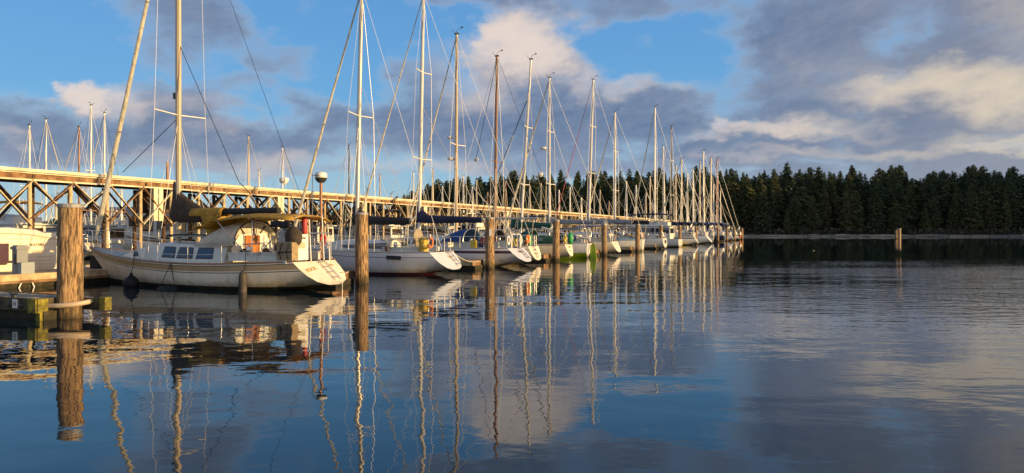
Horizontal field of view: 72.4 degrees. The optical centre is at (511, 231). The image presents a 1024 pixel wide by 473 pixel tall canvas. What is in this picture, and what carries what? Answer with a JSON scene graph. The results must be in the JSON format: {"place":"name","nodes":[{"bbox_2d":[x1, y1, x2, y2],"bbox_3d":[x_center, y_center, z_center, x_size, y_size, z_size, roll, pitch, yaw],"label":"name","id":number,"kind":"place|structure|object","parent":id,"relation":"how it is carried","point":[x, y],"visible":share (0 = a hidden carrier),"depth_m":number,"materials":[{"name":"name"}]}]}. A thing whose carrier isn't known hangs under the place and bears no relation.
{"place":"outdoors","nodes":[
{"label":"outdoors","id":0,"kind":"place"},
{"bbox_2d":[83,207,137,224],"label":"harbour shed","id":1,"kind":"structure","parent":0,"point":[94,217],"depth_m":150.00,"materials":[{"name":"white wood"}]},
{"bbox_2d":[0,237,1023,472],"bbox_3d":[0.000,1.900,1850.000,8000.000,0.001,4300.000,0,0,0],"label":"water","id":2,"kind":"structure","parent":0,"point":[827,355],"depth_m":9.64,"materials":[{"name":"blue liquid"}]},
{"bbox_2d":[0,227,56,271],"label":"motor cruiser","id":3,"kind":"object","parent":2,"relation":"on","point":[42,251],"visible":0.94,"depth_m":26.02,"materials":[{"name":"plastic"}]},
{"bbox_2d":[0,197,56,259],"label":"motorboat","id":4,"kind":"object","parent":2,"relation":"on","point":[12,220],"visible":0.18,"depth_m":45.94,"materials":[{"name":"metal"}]},
{"bbox_2d":[7,121,53,219],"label":"sailboat","id":5,"kind":"object","parent":2,"relation":"on","point":[29,154],"visible":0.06,"depth_m":67.25,"materials":[{"name":"metal"}]},
{"bbox_2d":[25,116,67,223],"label":"sailboat","id":6,"kind":"object","parent":2,"relation":"on","point":[46,131],"visible":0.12,"depth_m":69.61,"materials":[{"name":"metal"}]},
{"bbox_2d":[0,267,110,288],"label":"dock","id":7,"kind":"object","parent":2,"relation":"on","point":[37,278],"visible":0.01,"depth_m":24.22,"materials":[{"name":"brown wood"}]},
{"bbox_2d":[10,245,34,287],"bbox_3d":[-16.688,1.268,23.784,0.633,1.606,0.686,0,0,23],"label":"power pedestal","id":8,"kind":"object","parent":7,"relation":"on","point":[21,264],"visible":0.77,"depth_m":23.75,"materials":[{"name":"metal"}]},
{"bbox_2d":[0,291,111,320],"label":"finger dock","id":9,"kind":"object","parent":2,"relation":"on","point":[26,305],"visible":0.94,"depth_m":15.24,"materials":[{"name":"brown wood"}]},
{"bbox_2d":[48,299,92,308],"bbox_3d":[-9.690,1.579,15.250,1.140,0.227,0.518,0,0,-36],"label":"pile hoop","id":10,"kind":"object","parent":9,"relation":"attached to","point":[70,304],"visible":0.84,"depth_m":15.09,"materials":[{"name":"plastic"}]},
{"bbox_2d":[56,203,83,318],"bbox_3d":[-9.743,1.238,15.432,0.541,3.723,0.531,0,0,0],"label":"mooring pile","id":11,"kind":"object","parent":2,"relation":"in","point":[70,279],"visible":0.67,"depth_m":15.23,"materials":[{"name":"wood"}]},
{"bbox_2d":[48,146,98,250],"bbox_3d":[-36.821,-2.252,55.960,10.311,9.304,2.946,0,0,23],"label":"sailboat","id":12,"kind":"object","parent":2,"relation":"on","point":[87,245],"visible":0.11,"depth_m":54.27,"materials":[{"name":"metal"}]},
{"bbox_2d":[48,122,99,222],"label":"sailboat","id":13,"kind":"object","parent":2,"relation":"on","point":[79,135],"visible":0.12,"depth_m":68.96,"materials":[{"name":"metal"}]},
{"bbox_2d":[77,102,116,224],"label":"sailboat","id":14,"kind":"object","parent":2,"relation":"on","point":[91,133],"visible":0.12,"depth_m":72.03,"materials":[{"name":"metal"}]},
{"bbox_2d":[82,109,125,224],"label":"sailboat","id":15,"kind":"object","parent":2,"relation":"on","point":[104,112],"visible":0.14,"depth_m":75.40,"materials":[{"name":"metal"}]},
{"bbox_2d":[83,208,126,248],"bbox_3d":[-32.853,0.024,56.042,7.810,4.752,2.851,0,0,23],"label":"motorboat","id":16,"kind":"object","parent":2,"relation":"on","point":[117,244],"visible":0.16,"depth_m":54.79,"materials":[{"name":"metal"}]},
{"bbox_2d":[101,162,206,249],"bbox_3d":[-24.025,-1.250,49.096,10.713,7.300,3.649,0,0,23],"label":"trawler","id":17,"kind":"object","parent":2,"relation":"on","point":[155,231],"visible":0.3,"depth_m":48.47,"materials":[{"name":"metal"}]},
{"bbox_2d":[85,0,345,290],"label":"sailboat","id":18,"kind":"object","parent":2,"relation":"on","point":[213,258],"visible":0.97,"depth_m":23.58,"materials":[{"name":"white plastic"}]},
{"bbox_2d":[123,246,138,287],"bbox_3d":[-12.985,1.264,23.869,0.510,1.512,0.502,0,0,23],"label":"fender","id":19,"kind":"object","parent":18,"relation":"hanging from","point":[131,280],"visible":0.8,"depth_m":23.71,"materials":[{"name":"black rubber"}]},
{"bbox_2d":[239,248,246,291],"bbox_3d":[-8.506,1.357,22.109,0.250,1.659,0.308,0,0,-25],"label":"fender","id":20,"kind":"object","parent":18,"relation":"hanging from","point":[242,281],"visible":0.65,"depth_m":21.99,"materials":[{"name":"grey rubber"}]},
{"bbox_2d":[272,145,302,213],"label":"sailboat","id":21,"kind":"object","parent":2,"relation":"on","point":[283,180],"visible":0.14,"depth_m":100.85,"materials":[{"name":"metal"}]},
{"bbox_2d":[274,203,336,248],"bbox_3d":[-17.245,0.024,58.042,7.810,4.752,2.851,0,0,23],"label":"motorboat","id":22,"kind":"object","parent":2,"relation":"on","point":[281,236],"visible":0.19,"depth_m":57.31,"materials":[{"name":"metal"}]},
{"bbox_2d":[0,166,674,250],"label":"wooden pier","id":23,"kind":"structure","parent":2,"relation":"in","point":[32,178],"depth_m":43.88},
{"bbox_2d":[330,270,353,285],"bbox_3d":[-10.785,1.742,27.134,10.525,0.775,1.250,0,0,23],"label":"finger dock","id":24,"kind":"object","parent":2,"relation":"on","point":[349,275],"visible":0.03,"depth_m":25.36,"materials":[{"name":"brown wood"}]},
{"bbox_2d":[333,226,351,240],"bbox_3d":[-16.554,0.024,65.840,8.413,4.752,2.851,0,0,23],"label":"motorboat","id":25,"kind":"object","parent":2,"relation":"on","point":[336,229],"visible":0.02,"depth_m":64.54,"materials":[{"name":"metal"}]},
{"bbox_2d":[329,143,360,225],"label":"sailboat","id":26,"kind":"object","parent":2,"relation":"on","point":[349,162],"visible":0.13,"depth_m":112.42,"materials":[{"name":"metal"}]},
{"bbox_2d":[355,212,368,283],"bbox_3d":[-5.468,1.197,25.499,0.514,3.806,0.505,0,0,0],"label":"mooring pile","id":27,"kind":"object","parent":2,"relation":"in","point":[361,252],"visible":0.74,"depth_m":25.30,"materials":[{"name":"wood"}]},
{"bbox_2d":[283,0,461,274],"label":"sailboat","id":28,"kind":"object","parent":2,"relation":"on","point":[397,256],"visible":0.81,"depth_m":31.36,"materials":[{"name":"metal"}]},
{"bbox_2d":[348,205,405,239],"bbox_3d":[-12.715,0.024,64.278,9.012,4.752,2.851,0,0,23],"label":"motorboat","id":29,"kind":"object","parent":2,"relation":"on","point":[394,230],"visible":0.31,"depth_m":63.06,"materials":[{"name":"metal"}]},
{"bbox_2d":[403,225,459,237],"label":"motorboat","id":30,"kind":"object","parent":2,"relation":"on","point":[438,230],"visible":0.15,"depth_m":68.97,"materials":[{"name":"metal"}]},
{"bbox_2d":[348,0,530,266],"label":"sailboat","id":31,"kind":"object","parent":2,"relation":"on","point":[468,243],"visible":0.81,"depth_m":38.69,"materials":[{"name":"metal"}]},
{"bbox_2d":[400,26,540,263],"bbox_3d":[-2.767,-5.085,42.910,9.479,14.970,2.949,0,0,23],"label":"sailboat","id":32,"kind":"object","parent":2,"relation":"on","point":[533,251],"visible":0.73,"depth_m":43.09,"materials":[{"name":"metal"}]},
{"bbox_2d":[459,259,483,269],"bbox_3d":[-6.444,1.742,37.349,10.525,0.775,1.250,0,0,23],"label":"finger dock","id":33,"kind":"object","parent":2,"relation":"on","point":[474,264],"visible":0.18,"depth_m":35.00,"materials":[{"name":"brown wood"}]},
{"bbox_2d":[445,163,516,234],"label":"sailboat","id":34,"kind":"object","parent":2,"relation":"on","point":[470,225],"visible":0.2,"depth_m":70.96,"materials":[{"name":"metal"}]},
{"bbox_2d":[485,217,494,268],"bbox_3d":[-1.131,1.181,35.713,0.514,3.839,0.485,0,0,0],"label":"mooring pile","id":35,"kind":"object","parent":2,"relation":"in","point":[489,244],"visible":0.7,"depth_m":35.52,"materials":[{"name":"wood"}]},
{"bbox_2d":[441,50,572,259],"bbox_3d":[-0.548,-5.085,48.430,9.843,14.970,2.949,0,0,23],"label":"sailboat","id":36,"kind":"object","parent":2,"relation":"on","point":[545,244],"visible":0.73,"depth_m":48.16,"materials":[{"name":"white plastic"}]},
{"bbox_2d":[483,172,541,235],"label":"sailboat","id":37,"kind":"object","parent":2,"relation":"on","point":[501,226],"visible":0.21,"depth_m":78.67,"materials":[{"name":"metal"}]},
{"bbox_2d":[479,53,596,257],"bbox_3d":[1.624,-5.426,52.193,9.744,15.652,2.748,0,0,23],"label":"sailboat","id":38,"kind":"object","parent":2,"relation":"on","point":[582,247],"visible":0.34,"depth_m":52.10,"materials":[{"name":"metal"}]},
{"bbox_2d":[552,220,559,260],"bbox_3d":[2.831,1.171,45.008,0.495,3.857,0.480,0,0,0],"label":"mooring pile","id":39,"kind":"object","parent":2,"relation":"in","point":[556,243],"visible":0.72,"depth_m":44.82,"materials":[{"name":"wood"}]},
{"bbox_2d":[501,72,620,254],"bbox_3d":[3.867,-5.508,59.008,10.644,15.816,3.249,0,0,23],"label":"sailboat","id":40,"kind":"object","parent":2,"relation":"on","point":[613,246],"visible":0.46,"depth_m":59.10,"materials":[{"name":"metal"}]},
{"bbox_2d":[551,75,644,250],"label":"sailboat","id":41,"kind":"object","parent":2,"relation":"on","point":[625,240],"visible":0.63,"depth_m":68.92,"materials":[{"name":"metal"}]},
{"bbox_2d":[601,220,606,254],"bbox_3d":[7.340,1.097,55.658,0.520,4.006,0.482,0,0,0],"label":"mooring pile","id":42,"kind":"object","parent":2,"relation":"in","point":[604,235],"visible":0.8,"depth_m":55.47,"materials":[{"name":"wood"}]},
{"bbox_2d":[580,109,666,247],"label":"sailboat","id":43,"kind":"object","parent":2,"relation":"on","point":[657,241],"visible":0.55,"depth_m":78.28,"materials":[{"name":"metal"}]},
{"bbox_2d":[635,224,639,251],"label":"mooring pile","id":44,"kind":"object","parent":2,"relation":"in","point":[637,237],"visible":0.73,"depth_m":66.16,"materials":[{"name":"wood"}]},
{"bbox_2d":[597,213,681,246],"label":"motor yacht","id":45,"kind":"object","parent":2,"relation":"on","point":[652,226],"visible":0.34,"depth_m":86.06,"materials":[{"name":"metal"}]},
{"bbox_2d":[632,104,698,244],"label":"sailboat","id":46,"kind":"object","parent":2,"relation":"on","point":[688,239],"visible":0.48,"depth_m":98.71,"materials":[{"name":"metal"}]},
{"bbox_2d":[649,146,685,231],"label":"sailboat","id":47,"kind":"object","parent":2,"relation":"on","point":[663,150],"visible":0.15,"depth_m":165.65,"materials":[{"name":"metal"}]},
{"bbox_2d":[662,165,689,231],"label":"sailboat","id":48,"kind":"object","parent":2,"relation":"on","point":[675,207],"visible":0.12,"depth_m":179.19,"materials":[{"name":"metal"}]},
{"bbox_2d":[650,124,711,243],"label":"sailboat","id":49,"kind":"object","parent":2,"relation":"on","point":[702,238],"visible":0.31,"depth_m":110.26,"materials":[{"name":"metal"}]},
{"bbox_2d":[659,156,713,241],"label":"sailboat","id":50,"kind":"object","parent":2,"relation":"on","point":[699,224],"visible":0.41,"depth_m":118.67,"materials":[{"name":"metal"}]},
{"bbox_2d":[674,167,724,241],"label":"sailboat","id":51,"kind":"object","parent":2,"relation":"on","point":[721,236],"visible":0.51,"depth_m":132.27,"materials":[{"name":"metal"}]},
{"bbox_2d":[688,160,715,230],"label":"sailboat","id":52,"kind":"object","parent":2,"relation":"on","point":[699,229],"visible":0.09,"depth_m":218.47,"materials":[{"name":"metal"}]},
{"bbox_2d":[685,149,733,240],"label":"sailboat","id":53,"kind":"object","parent":2,"relation":"on","point":[730,237],"visible":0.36,"depth_m":143.95,"materials":[{"name":"metal"}]},
{"bbox_2d":[691,157,739,239],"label":"sailboat","id":54,"kind":"object","parent":2,"relation":"on","point":[711,197],"visible":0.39,"depth_m":154.96,"materials":[{"name":"metal"}]},
{"bbox_2d":[702,157,740,238],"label":"sailboat","id":55,"kind":"object","parent":2,"relation":"on","point":[738,235],"visible":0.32,"depth_m":165.36,"materials":[{"name":"metal"}]},
{"bbox_2d":[0,0,1023,221],"label":"sky","id":56,"kind":"structure","parent":0,"point":[923,87],"materials":[{"name":"blue"}]},
{"bbox_2d":[291,221,1023,236],"bbox_3d":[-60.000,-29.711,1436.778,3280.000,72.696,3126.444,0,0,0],"label":"terrain","id":57,"kind":"structure","parent":0,"point":[936,235],"depth_m":255.98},
{"bbox_2d":[427,179,445,211],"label":"conifer tree","id":58,"kind":"object","parent":57,"relation":"on","point":[437,189],"visible":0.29,"depth_m":333.42,"materials":[{"name":"green plant"}]},
{"bbox_2d":[42,164,1023,228],"bbox_3d":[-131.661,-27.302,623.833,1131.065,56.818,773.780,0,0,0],"label":"woodland","id":59,"kind":"object","parent":57,"relation":"on","point":[929,192],"visible":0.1,"depth_m":284.68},
{"bbox_2d":[532,188,546,220],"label":"conifer tree","id":60,"kind":"object","parent":57,"relation":"on","point":[536,206],"visible":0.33,"depth_m":274.62,"materials":[{"name":"green plant"}]},
{"bbox_2d":[584,171,602,212],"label":"conifer tree","id":61,"kind":"object","parent":57,"relation":"on","point":[594,177],"visible":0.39,"depth_m":284.28,"materials":[{"name":"green plant"}]},
{"bbox_2d":[607,188,623,215],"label":"conifer tree","id":62,"kind":"object","parent":57,"relation":"on","point":[618,204],"visible":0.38,"depth_m":269.61,"materials":[{"name":"green plant"}]},
{"bbox_2d":[620,188,633,216],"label":"conifer tree","id":63,"kind":"object","parent":57,"relation":"on","point":[629,204],"visible":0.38,"depth_m":272.45,"materials":[{"name":"green plant"}]},
{"bbox_2d":[648,181,668,219],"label":"conifer tree","id":64,"kind":"object","parent":57,"relation":"on","point":[659,199],"visible":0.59,"depth_m":264.97,"materials":[{"name":"green plant"}]},
{"bbox_2d":[660,186,674,219],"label":"conifer tree","id":65,"kind":"object","parent":57,"relation":"on","point":[667,208],"visible":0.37,"depth_m":273.61,"materials":[{"name":"green plant"}]},
{"bbox_2d":[674,179,698,228],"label":"conifer tree","id":66,"kind":"object","parent":57,"relation":"on","point":[689,206],"visible":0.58,"depth_m":262.60,"materials":[{"name":"green plant"}]},
{"bbox_2d":[698,187,711,229],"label":"conifer tree","id":67,"kind":"object","parent":57,"relation":"on","point":[708,211],"visible":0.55,"depth_m":263.32,"materials":[{"name":"green plant"}]},
{"bbox_2d":[698,173,715,225],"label":"conifer tree","id":68,"kind":"object","parent":57,"relation":"on","point":[707,185],"visible":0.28,"depth_m":271.30,"materials":[{"name":"green plant"}]},
{"bbox_2d":[715,180,739,227],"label":"conifer tree","id":69,"kind":"object","parent":57,"relation":"on","point":[726,194],"visible":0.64,"depth_m":270.24,"materials":[{"name":"green plant"}]},
{"bbox_2d":[722,181,748,227],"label":"conifer tree","id":70,"kind":"object","parent":57,"relation":"on","point":[737,195],"visible":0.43,"depth_m":272.00,"materials":[{"name":"green plant"}]},
{"bbox_2d":[738,185,759,230],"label":"conifer tree","id":71,"kind":"object","parent":57,"relation":"on","point":[749,212],"visible":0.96,"depth_m":267.73,"materials":[{"name":"green plant"}]},
{"bbox_2d":[753,175,774,220],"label":"conifer tree","id":72,"kind":"object","parent":57,"relation":"on","point":[759,189],"visible":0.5,"depth_m":270.90,"materials":[{"name":"green plant"}]},
{"bbox_2d":[753,187,775,232],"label":"conifer tree","id":73,"kind":"object","parent":57,"relation":"on","point":[764,223],"visible":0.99,"depth_m":262.56,"materials":[{"name":"green plant"}]},
{"bbox_2d":[766,173,786,229],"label":"conifer tree","id":74,"kind":"object","parent":57,"relation":"on","point":[777,195],"visible":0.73,"depth_m":272.33,"materials":[{"name":"green plant"}]},
{"bbox_2d":[778,162,796,218],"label":"conifer tree","id":75,"kind":"object","parent":57,"relation":"on","point":[787,192],"visible":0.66,"depth_m":275.83,"materials":[{"name":"green plant"}]},
{"bbox_2d":[563,226,1023,234],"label":"shore brush","id":76,"kind":"object","parent":57,"relation":"on","point":[937,231],"visible":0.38,"depth_m":259.06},
{"bbox_2d":[784,197,806,233],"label":"conifer tree","id":77,"kind":"object","parent":57,"relation":"on","point":[795,213],"visible":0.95,"depth_m":262.24,"materials":[{"name":"green plant"}]},
{"bbox_2d":[791,187,810,227],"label":"conifer tree","id":78,"kind":"object","parent":57,"relation":"on","point":[800,194],"visible":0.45,"depth_m":268.55,"materials":[{"name":"green plant"}]},
{"bbox_2d":[803,175,820,227],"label":"conifer tree","id":79,"kind":"object","parent":57,"relation":"on","point":[811,189],"visible":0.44,"depth_m":273.79,"materials":[{"name":"green plant"}]},
{"bbox_2d":[802,196,823,232],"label":"conifer tree","id":80,"kind":"object","parent":57,"relation":"on","point":[812,220],"visible":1,"depth_m":260.70,"materials":[{"name":"green plant"}]},
{"bbox_2d":[811,166,830,229],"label":"conifer tree","id":81,"kind":"object","parent":57,"relation":"on","point":[819,181],"visible":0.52,"depth_m":273.92,"materials":[{"name":"green plant"}]},
{"bbox_2d":[818,185,832,228],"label":"conifer tree","id":82,"kind":"object","parent":57,"relation":"on","point":[825,211],"visible":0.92,"depth_m":265.51,"materials":[{"name":"green plant"}]},
{"bbox_2d":[826,179,841,227],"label":"conifer tree","id":83,"kind":"object","parent":57,"relation":"on","point":[834,205],"visible":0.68,"depth_m":270.90,"materials":[{"name":"green plant"}]},
{"bbox_2d":[836,192,855,230],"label":"conifer tree","id":84,"kind":"object","parent":57,"relation":"on","point":[846,213],"visible":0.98,"depth_m":261.48,"materials":[{"name":"green plant"}]},
{"bbox_2d":[837,172,864,222],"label":"conifer tree","id":85,"kind":"object","parent":57,"relation":"on","point":[850,190],"visible":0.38,"depth_m":270.02,"materials":[{"name":"green plant"}]},
{"bbox_2d":[840,167,868,216],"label":"conifer tree","id":86,"kind":"object","parent":57,"relation":"on","point":[855,181],"visible":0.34,"depth_m":277.31,"materials":[{"name":"green plant"}]},
{"bbox_2d":[851,191,866,232],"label":"conifer tree","id":87,"kind":"object","parent":57,"relation":"on","point":[857,213],"visible":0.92,"depth_m":261.60,"materials":[{"name":"green plant"}]},
{"bbox_2d":[858,174,870,224],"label":"conifer tree","id":88,"kind":"object","parent":57,"relation":"on","point":[863,186],"visible":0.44,"depth_m":278.44,"materials":[{"name":"green plant"}]},
{"bbox_2d":[865,182,886,234],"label":"conifer tree","id":89,"kind":"object","parent":57,"relation":"on","point":[876,216],"visible":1,"depth_m":259.05,"materials":[{"name":"green plant"}]},
{"bbox_2d":[863,182,892,229],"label":"conifer tree","id":90,"kind":"object","parent":57,"relation":"on","point":[882,193],"visible":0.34,"depth_m":266.64,"materials":[{"name":"green plant"}]},
{"bbox_2d":[743,234,1023,236],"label":"driftwood","id":91,"kind":"object","parent":57,"relation":"on","point":[845,234],"visible":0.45,"depth_m":253.75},
{"bbox_2d":[887,202,903,233],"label":"conifer tree","id":92,"kind":"object","parent":57,"relation":"on","point":[895,218],"visible":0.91,"depth_m":257.60,"materials":[{"name":"green plant"}]},
{"bbox_2d":[881,185,916,229],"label":"conifer tree","id":93,"kind":"object","parent":57,"relation":"on","point":[897,195],"visible":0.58,"depth_m":263.76,"materials":[{"name":"green plant"}]},
{"bbox_2d":[901,185,921,228],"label":"conifer tree","id":94,"kind":"object","parent":57,"relation":"on","point":[910,196],"visible":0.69,"depth_m":269.67,"materials":[{"name":"green plant"}]},
{"bbox_2d":[911,181,924,229],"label":"conifer tree","id":95,"kind":"object","parent":57,"relation":"on","point":[916,188],"visible":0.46,"depth_m":272.43,"materials":[{"name":"green plant"}]},
{"bbox_2d":[917,208,932,231],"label":"conifer tree","id":96,"kind":"object","parent":57,"relation":"on","point":[925,220],"visible":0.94,"depth_m":261.48,"materials":[{"name":"green plant"}]},
{"bbox_2d":[915,172,941,211],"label":"conifer tree","id":97,"kind":"object","parent":57,"relation":"on","point":[927,177],"visible":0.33,"depth_m":270.46,"materials":[{"name":"green plant"}]},
{"bbox_2d":[921,197,944,232],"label":"conifer tree","id":98,"kind":"object","parent":57,"relation":"on","point":[934,223],"visible":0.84,"depth_m":263.69,"materials":[{"name":"green plant"}]},
{"bbox_2d":[934,171,954,229],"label":"conifer tree","id":99,"kind":"object","parent":57,"relation":"on","point":[942,193],"visible":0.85,"depth_m":268.21,"materials":[{"name":"green plant"}]},
{"bbox_2d":[941,178,963,229],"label":"conifer tree","id":100,"kind":"object","parent":57,"relation":"on","point":[952,187],"visible":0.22,"depth_m":270.69,"materials":[{"name":"green plant"}]},
{"bbox_2d":[945,197,963,233],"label":"conifer tree","id":101,"kind":"object","parent":57,"relation":"on","point":[954,222],"visible":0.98,"depth_m":259.71,"materials":[{"name":"green plant"}]},
{"bbox_2d":[961,174,981,220],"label":"conifer tree","id":102,"kind":"object","parent":57,"relation":"on","point":[972,179],"visible":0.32,"depth_m":266.30,"materials":[{"name":"green plant"}]},
{"bbox_2d":[959,183,984,233],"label":"conifer tree","id":103,"kind":"object","parent":57,"relation":"on","point":[971,212],"visible":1,"depth_m":257.35,"materials":[{"name":"green plant"}]},
{"bbox_2d":[971,192,1004,230],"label":"conifer tree","id":104,"kind":"object","parent":57,"relation":"on","point":[988,209],"visible":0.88,"depth_m":259.93,"materials":[{"name":"green plant"}]},
{"bbox_2d":[988,170,1002,228],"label":"conifer tree","id":105,"kind":"object","parent":57,"relation":"on","point":[994,190],"visible":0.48,"depth_m":264.96,"materials":[{"name":"green plant"}]},
{"bbox_2d":[998,188,1012,233],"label":"conifer tree","id":106,"kind":"object","parent":57,"relation":"on","point":[1007,218],"visible":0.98,"depth_m":258.40,"materials":[{"name":"green plant"}]},
{"bbox_2d":[995,177,1023,230],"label":"conifer tree","id":107,"kind":"object","parent":57,"relation":"on","point":[1013,202],"visible":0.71,"depth_m":261.36,"materials":[{"name":"green plant"}]},
{"bbox_2d":[1005,166,1021,207],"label":"conifer tree","id":108,"kind":"object","parent":57,"relation":"on","point":[1015,177],"visible":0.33,"depth_m":277.18,"materials":[{"name":"green plant"}]},
{"bbox_2d":[1013,174,1023,228],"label":"conifer tree","id":109,"kind":"object","parent":57,"relation":"on","point":[1021,188],"visible":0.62,"depth_m":264.35,"materials":[{"name":"green plant"}]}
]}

